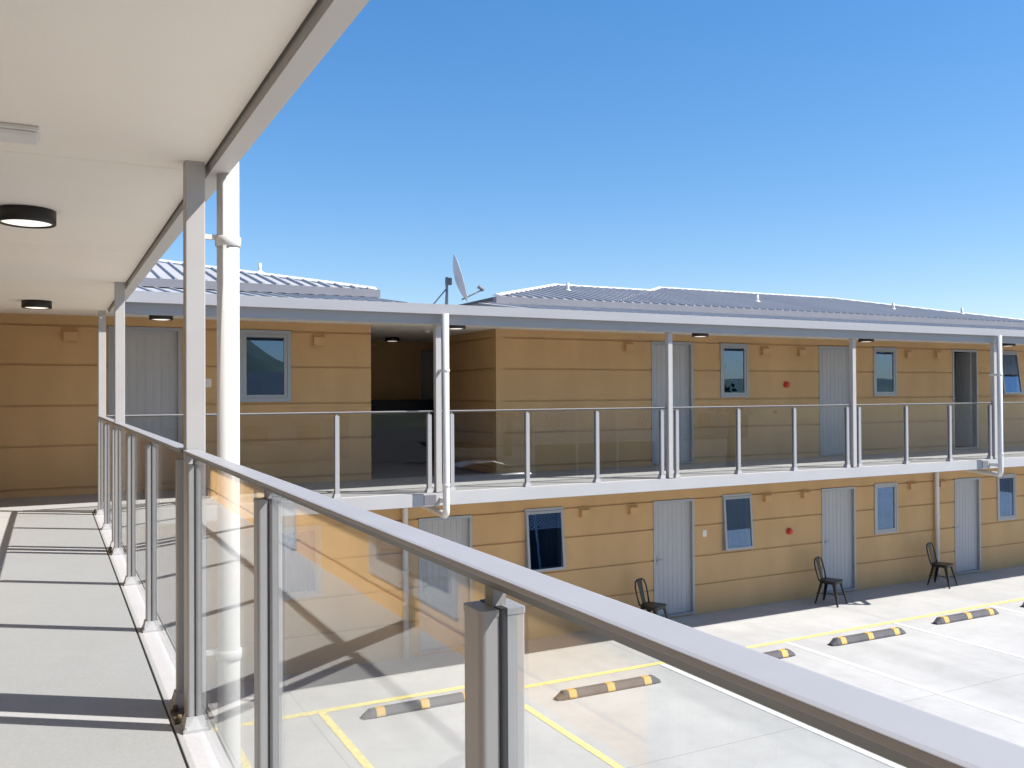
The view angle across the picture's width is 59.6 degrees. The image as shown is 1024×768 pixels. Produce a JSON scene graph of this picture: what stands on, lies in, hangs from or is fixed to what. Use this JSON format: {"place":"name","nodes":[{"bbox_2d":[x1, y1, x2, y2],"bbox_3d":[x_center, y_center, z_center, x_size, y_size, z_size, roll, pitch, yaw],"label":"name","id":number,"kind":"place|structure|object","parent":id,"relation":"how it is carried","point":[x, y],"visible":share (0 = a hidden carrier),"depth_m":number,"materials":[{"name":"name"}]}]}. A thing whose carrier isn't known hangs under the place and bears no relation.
{"place":"outdoors","nodes":[
{"label":"outdoors","id":0,"kind":"place"},
{"bbox_2d":[0,0,369,767],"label":"motel wing","id":1,"kind":"structure","parent":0,"point":[152,120],"depth_m":3.62,"materials":[{"name":"white paint"}]},
{"bbox_2d":[0,122,39,144],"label":"batten light","id":2,"kind":"object","parent":1,"relation":"attached to","point":[19,133],"visible":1,"depth_m":3.12,"materials":[{"name":"white plastic"}]},
{"bbox_2d":[0,205,56,228],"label":"ceiling light","id":3,"kind":"object","parent":1,"relation":"attached to","point":[28,216],"visible":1,"depth_m":4.46,"materials":[{"name":"black"}]},
{"bbox_2d":[21,300,51,308],"bbox_3d":[-4.722,-0.788,8.884,0.270,0.074,0.270,0,-1,-27],"label":"ceiling light","id":4,"kind":"object","parent":1,"relation":"attached to","point":[35,304],"visible":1,"depth_m":8.79,"materials":[{"name":"black"}]},
{"bbox_2d":[96,415,114,548],"bbox_3d":[-3.930,0.870,8.680,0.095,1.075,2.694,0,-1,-27],"label":"glass balustrade","id":5,"kind":"object","parent":1,"relation":"on","point":[106,426],"visible":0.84,"depth_m":8.64,"materials":[{"name":"clear glass"}]},
{"bbox_2d":[111,422,183,707],"bbox_3d":[-2.297,0.828,5.528,0.095,1.075,4.214,0,-1,-27],"label":"glass balustrade","id":6,"kind":"object","parent":1,"relation":"on","point":[148,508],"visible":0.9,"depth_m":4.78,"materials":[{"name":"clear glass"}]},
{"bbox_2d":[180,450,1023,767],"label":"glass balustrade","id":7,"kind":"object","parent":1,"relation":"on","point":[898,732],"visible":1,"depth_m":1.11,"materials":[{"name":"silver metal"}]},
{"bbox_2d":[0,259,1023,686],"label":"motel block","id":8,"kind":"structure","parent":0,"point":[350,597],"depth_m":15.07,"materials":[{"name":"metal"}]},
{"bbox_2d":[62,327,77,341],"bbox_3d":[-5.745,-0.641,11.635,0.188,0.188,0.069,0,-1,-27],"label":"wall vent","id":9,"kind":"object","parent":8,"relation":"attached to","point":[69,334],"depth_m":11.61,"materials":[{"name":"beige plastic"}]},
{"bbox_2d":[108,326,181,443],"bbox_3d":[-4.972,0.333,12.121,0.920,2.205,0.165,0,-1,-27],"label":"door","id":10,"kind":"structure","parent":8,"relation":"in","point":[153,355],"depth_m":12.16,"materials":[{"name":"metal"}]},
{"bbox_2d":[149,315,172,320],"bbox_3d":[-4.173,-0.797,10.633,0.270,0.074,0.270,0,-1,-27],"label":"ceiling light","id":11,"kind":"object","parent":8,"relation":"attached to","point":[160,318],"visible":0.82,"depth_m":10.54,"materials":[{"name":"black"}]},
{"bbox_2d":[206,534,206,684],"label":"door","id":12,"kind":"structure","parent":8,"relation":"in","point":[206,534],"depth_m":12.39,"materials":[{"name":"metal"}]},
{"bbox_2d":[205,379,210,386],"bbox_3d":[-4.229,-0.015,12.441,0.090,0.120,0.018,0,-1,-27],"label":"switch plate","id":13,"kind":"object","parent":8,"relation":"attached to","point":[207,382],"visible":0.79,"depth_m":12.44,"materials":[{"name":"white plastic"}]},
{"bbox_2d":[240,330,290,401],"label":"window","id":14,"kind":"structure","parent":8,"relation":"in","point":[265,355],"depth_m":14.88,"materials":[{"name":"glass"}]},
{"bbox_2d":[107,410,433,503],"bbox_3d":[-2.773,0.887,10.865,3.920,1.075,0.095,0,-1,-27],"label":"glass balustrade","id":15,"kind":"object","parent":8,"relation":"on","point":[337,495],"visible":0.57,"depth_m":11.15,"materials":[{"name":"silver metal"}]},
{"bbox_2d":[282,524,321,599],"bbox_3d":[-3.175,2.634,13.109,0.740,1.255,0.302,0,-1,-27],"label":"window","id":16,"kind":"structure","parent":8,"relation":"in","point":[301,545],"depth_m":13.18,"materials":[{"name":"metal"}]},
{"bbox_2d":[312,334,324,346],"bbox_3d":[-2.836,-0.645,13.141,0.188,0.188,0.069,0,-1,-27],"label":"wall vent","id":17,"kind":"object","parent":8,"relation":"attached to","point":[318,340],"depth_m":13.12,"materials":[{"name":"beige plastic"}]},
{"bbox_2d":[385,337,399,341],"bbox_3d":[-2.223,-0.827,16.598,0.270,0.074,0.270,0,-1,-27],"label":"ceiling light","id":18,"kind":"object","parent":8,"relation":"attached to","point":[392,339],"visible":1,"depth_m":16.49,"materials":[{"name":"black"}]},
{"bbox_2d":[420,350,441,399],"bbox_3d":[-1.475,0.393,18.436,0.900,2.180,0.165,0,-1,-27],"label":"door","id":19,"kind":"structure","parent":8,"relation":"in","point":[427,356],"depth_m":18.31,"materials":[{"name":"metal"}]},
{"bbox_2d":[418,515,472,653],"bbox_3d":[-1.063,3.133,14.108,0.910,2.085,0.165,0,-1,-27],"label":"door","id":20,"kind":"structure","parent":8,"relation":"in","point":[443,592],"depth_m":14.09,"materials":[{"name":"metal"}]},
{"bbox_2d":[449,325,465,329],"bbox_3d":[-0.776,-0.796,12.369,0.270,0.074,0.270,0,-1,-27],"label":"ceiling light","id":21,"kind":"object","parent":8,"relation":"attached to","point":[456,327],"visible":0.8,"depth_m":12.27,"materials":[{"name":"black"}]},
{"bbox_2d":[433,255,483,303],"bbox_3d":[-0.850,-1.464,13.254,0.571,0.920,0.736,-1,-1,39],"label":"satellite dish","id":22,"kind":"object","parent":8,"relation":"on","point":[458,277],"visible":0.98,"depth_m":13.19,"materials":[{"name":"paint"}]},
{"bbox_2d":[524,507,565,571],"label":"window","id":23,"kind":"structure","parent":8,"relation":"in","point":[544,541],"depth_m":15.19,"materials":[{"name":"glass"}]},
{"bbox_2d":[449,407,666,491],"bbox_3d":[0.691,0.887,12.659,3.672,1.075,0.095,0,-1,-27],"label":"glass balustrade","id":24,"kind":"object","parent":8,"relation":"on","point":[596,479],"visible":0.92,"depth_m":12.48,"materials":[{"name":"silver metal"}]},
{"bbox_2d":[579,506,589,517],"bbox_3d":[1.241,2.182,15.215,0.188,0.188,0.069,0,-1,-27],"label":"wall vent","id":25,"kind":"object","parent":8,"relation":"attached to","point":[584,511],"depth_m":15.19,"materials":[{"name":"beige plastic"}]},
{"bbox_2d":[624,341,633,351],"bbox_3d":[2.060,-0.655,15.678,0.188,0.188,0.069,0,-1,-27],"label":"wall vent","id":26,"kind":"object","parent":8,"relation":"attached to","point":[628,346],"depth_m":15.66,"materials":[{"name":"beige plastic"}]},
{"bbox_2d":[628,504,637,514],"bbox_3d":[2.129,2.200,15.675,0.188,0.188,0.069,0,-1,-27],"label":"wall vent","id":27,"kind":"object","parent":8,"relation":"attached to","point":[632,509],"depth_m":15.65,"materials":[{"name":"beige plastic"}]},
{"bbox_2d":[650,341,693,464],"bbox_3d":[2.873,0.338,16.184,0.930,2.195,0.165,0,-1,-27],"label":"door","id":28,"kind":"structure","parent":8,"relation":"in","point":[682,352],"depth_m":16.26,"materials":[{"name":"metal"}]},
{"bbox_2d":[652,498,694,617],"bbox_3d":[2.898,3.133,16.159,0.910,2.085,0.165,0,-1,-27],"label":"door","id":29,"kind":"structure","parent":8,"relation":"in","point":[673,520],"depth_m":16.18,"materials":[{"name":"metal"}]},
{"bbox_2d":[692,333,708,336],"bbox_3d":[3.049,-0.800,14.486,0.270,0.074,0.270,0,-1,-27],"label":"ceiling light","id":30,"kind":"object","parent":8,"relation":"attached to","point":[700,334],"visible":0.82,"depth_m":14.39,"materials":[{"name":"black"}]},
{"bbox_2d":[719,343,748,396],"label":"window","id":31,"kind":"structure","parent":8,"relation":"in","point":[733,370],"depth_m":17.06,"materials":[{"name":"glass"}]},
{"bbox_2d":[721,493,753,550],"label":"window","id":32,"kind":"structure","parent":8,"relation":"in","point":[737,517],"depth_m":17.02,"materials":[{"name":"glass"}]},
{"bbox_2d":[673,404,850,477],"bbox_3d":[4.093,0.887,14.421,3.799,1.075,0.095,0,-1,-27],"label":"glass balustrade","id":33,"kind":"object","parent":8,"relation":"on","point":[676,474],"visible":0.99,"depth_m":14.16,"materials":[{"name":"silver metal"}]},
{"bbox_2d":[760,346,769,355],"bbox_3d":[4.849,-0.635,17.122,0.188,0.188,0.069,0,-1,-27],"label":"wall vent","id":34,"kind":"object","parent":8,"relation":"attached to","point":[764,350],"depth_m":17.10,"materials":[{"name":"beige plastic"}]},
{"bbox_2d":[763,492,771,501],"bbox_3d":[4.891,2.167,17.106,0.188,0.188,0.069,0,-1,-27],"label":"wall vent","id":35,"kind":"object","parent":8,"relation":"attached to","point":[767,496],"depth_m":17.08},
{"bbox_2d":[783,381,789,387],"bbox_3d":[5.345,0.009,17.359,0.124,0.124,0.089,0,-1,-27],"label":"fire alarm","id":36,"kind":"object","parent":8,"relation":"attached to","point":[786,384],"visible":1,"depth_m":17.34,"materials":[{"name":"red plastic"}]},
{"bbox_2d":[786,528,792,534],"bbox_3d":[5.396,2.861,17.347,0.124,0.124,0.089,0,-1,-27],"label":"fire alarm","id":37,"kind":"object","parent":8,"relation":"attached to","point":[789,531],"visible":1,"depth_m":17.32,"materials":[{"name":"red plastic"}]},
{"bbox_2d":[797,347,805,356],"bbox_3d":[5.692,-0.630,17.558,0.188,0.188,0.069,0,-1,-27],"label":"wall vent","id":38,"kind":"object","parent":8,"relation":"attached to","point":[801,351],"depth_m":17.54,"materials":[{"name":"beige plastic"}]},
{"bbox_2d":[801,489,809,498],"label":"wall vent","id":39,"kind":"object","parent":8,"relation":"attached to","point":[805,493],"depth_m":17.54,"materials":[{"name":"beige plastic"}]},
{"bbox_2d":[818,346,849,455],"bbox_3d":[6.518,0.338,18.072,0.960,2.195,0.165,0,-1,-27],"label":"door","id":40,"kind":"structure","parent":8,"relation":"in","point":[833,371],"depth_m":18.05,"materials":[{"name":"metal"}]},
{"bbox_2d":[821,486,855,592],"bbox_3d":[6.560,3.133,18.056,0.940,2.085,0.165,0,-1,-27],"label":"door","id":41,"kind":"structure","parent":8,"relation":"in","point":[838,513],"depth_m":18.09,"materials":[{"name":"paint"}]},
{"bbox_2d":[858,338,873,341],"bbox_3d":[6.432,-0.800,16.238,0.270,0.074,0.270,0,-1,-27],"label":"ceiling light","id":42,"kind":"object","parent":8,"relation":"attached to","point":[865,340],"visible":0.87,"depth_m":16.14,"materials":[{"name":"black"}]},
{"bbox_2d":[872,347,896,395],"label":"window","id":43,"kind":"structure","parent":8,"relation":"in","point":[884,371],"depth_m":18.89,"materials":[{"name":"metal"}]},
{"bbox_2d":[873,482,897,534],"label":"window","id":44,"kind":"structure","parent":8,"relation":"in","point":[885,508],"depth_m":18.85,"materials":[{"name":"glass"}]},
{"bbox_2d":[905,350,912,358],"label":"wall vent","id":45,"kind":"object","parent":8,"relation":"attached to","point":[908,354],"depth_m":18.96,"materials":[{"name":"beige plastic"}]},
{"bbox_2d":[908,481,915,489],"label":"wall vent","id":46,"kind":"object","parent":8,"relation":"attached to","point":[911,485],"depth_m":18.95,"materials":[{"name":"beige plastic"}]},
{"bbox_2d":[856,402,993,466],"bbox_3d":[7.498,0.887,16.184,3.677,1.075,0.095,0,-1,-27],"label":"glass balustrade","id":47,"kind":"object","parent":8,"relation":"on","point":[949,429],"visible":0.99,"depth_m":16.10,"materials":[{"name":"silver metal"}]},
{"bbox_2d":[934,350,941,358],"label":"wall vent","id":48,"kind":"object","parent":8,"relation":"attached to","point":[937,354],"depth_m":19.38,"materials":[{"name":"beige plastic"}]},
{"bbox_2d":[939,479,945,487],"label":"wall vent","id":49,"kind":"object","parent":8,"relation":"attached to","point":[942,482],"depth_m":19.38,"materials":[{"name":"beige plastic"}]},
{"bbox_2d":[951,349,978,448],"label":"door","id":50,"kind":"structure","parent":8,"relation":"in","point":[964,372],"depth_m":20.17,"materials":[{"name":"metal"}]},
{"bbox_2d":[953,477,980,573],"bbox_3d":[10.081,3.133,19.880,0.870,2.085,0.165,0,-1,-27],"label":"door","id":51,"kind":"structure","parent":8,"relation":"in","point":[967,503],"depth_m":19.90,"materials":[{"name":"paint"}]},
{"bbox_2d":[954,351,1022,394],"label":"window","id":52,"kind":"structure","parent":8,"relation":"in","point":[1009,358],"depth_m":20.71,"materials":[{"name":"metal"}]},
{"bbox_2d":[996,474,1016,520],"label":"window","id":53,"kind":"structure","parent":8,"relation":"in","point":[1006,484],"depth_m":20.67,"materials":[{"name":"glass"}]},
{"bbox_2d":[1002,343,1015,346],"bbox_3d":[10.046,-0.800,18.110,0.270,0.074,0.270,0,-1,-27],"label":"ceiling light","id":54,"kind":"object","parent":8,"relation":"attached to","point":[1005,344],"visible":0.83,"depth_m":18.01,"materials":[{"name":"black"}]},
{"bbox_2d":[158,0,1023,318],"label":"sky","id":55,"kind":"structure","parent":0,"point":[862,150],"materials":[{"name":"blue"}]},
{"bbox_2d":[206,565,1023,767],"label":"car park","id":56,"kind":"structure","parent":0,"point":[673,719],"depth_m":12.10,"materials":[{"name":"concrete"}]},
{"bbox_2d":[361,691,464,719],"bbox_3d":[-1.141,4.126,11.551,1.650,0.104,0.158,0,-1,-28],"label":"wheel stop","id":57,"kind":"object","parent":56,"relation":"on","point":[410,706],"visible":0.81,"depth_m":11.44,"materials":[{"name":"grey rubber"}]},
{"bbox_2d":[554,675,660,700],"bbox_3d":[1.319,4.119,12.172,1.650,0.104,0.158,0,-1,-27],"label":"wheel stop","id":58,"kind":"object","parent":56,"relation":"on","point":[600,688],"visible":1,"depth_m":12.10,"materials":[{"name":"grey concrete"}]},
{"bbox_2d":[213,598,1023,767],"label":"yellow parking lines","id":59,"kind":"object","parent":56,"relation":"on","point":[358,755],"visible":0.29,"depth_m":11.48,"materials":[{"name":"paint"}]},
{"bbox_2d":[635,578,667,618],"bbox_3d":[2.373,3.764,15.187,0.510,0.865,0.450,-1,-1,39],"label":"metal chair","id":60,"kind":"object","parent":56,"relation":"on","point":[649,606],"visible":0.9,"depth_m":15.19,"materials":[{"name":"grey metal"}]},
{"bbox_2d":[764,648,795,658],"bbox_3d":[3.601,4.119,13.399,1.650,0.104,0.158,0,-1,-28],"label":"wheel stop","id":61,"kind":"object","parent":56,"relation":"on","point":[782,653],"visible":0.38,"depth_m":13.61,"materials":[{"name":"grey rubber"}]},
{"bbox_2d":[814,556,846,607],"bbox_3d":[6.076,3.764,17.106,0.510,0.865,0.450,-1,-1,43],"label":"metal chair","id":62,"kind":"object","parent":56,"relation":"on","point":[826,581],"visible":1,"depth_m":17.09,"materials":[{"name":"grey metal"}]},
{"bbox_2d":[660,605,1023,767],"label":"white parking lines","id":63,"kind":"object","parent":56,"relation":"on","point":[818,731],"visible":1,"depth_m":11.97,"materials":[{"name":"paint"}]},
{"bbox_2d":[828,627,905,645],"bbox_3d":[5.824,4.120,14.629,1.650,0.104,0.158,0,-1,-26],"label":"wheel stop","id":64,"kind":"object","parent":56,"relation":"on","point":[864,636],"visible":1,"depth_m":14.54,"materials":[{"name":"grey rubber"}]},
{"bbox_2d":[926,542,957,588],"bbox_3d":[8.949,3.764,18.651,0.450,0.865,0.510,0,-1,-44],"label":"metal chair","id":65,"kind":"object","parent":56,"relation":"on","point":[938,565],"visible":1,"depth_m":18.64,"materials":[{"name":"grey metal"}]},
{"bbox_2d":[933,608,998,624],"bbox_3d":[8.087,4.122,15.914,1.650,0.104,0.158,0,-1,-27],"label":"wheel stop","id":66,"kind":"object","parent":56,"relation":"on","point":[958,617],"visible":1,"depth_m":15.82,"materials":[{"name":"grey rubber"}]}
]}

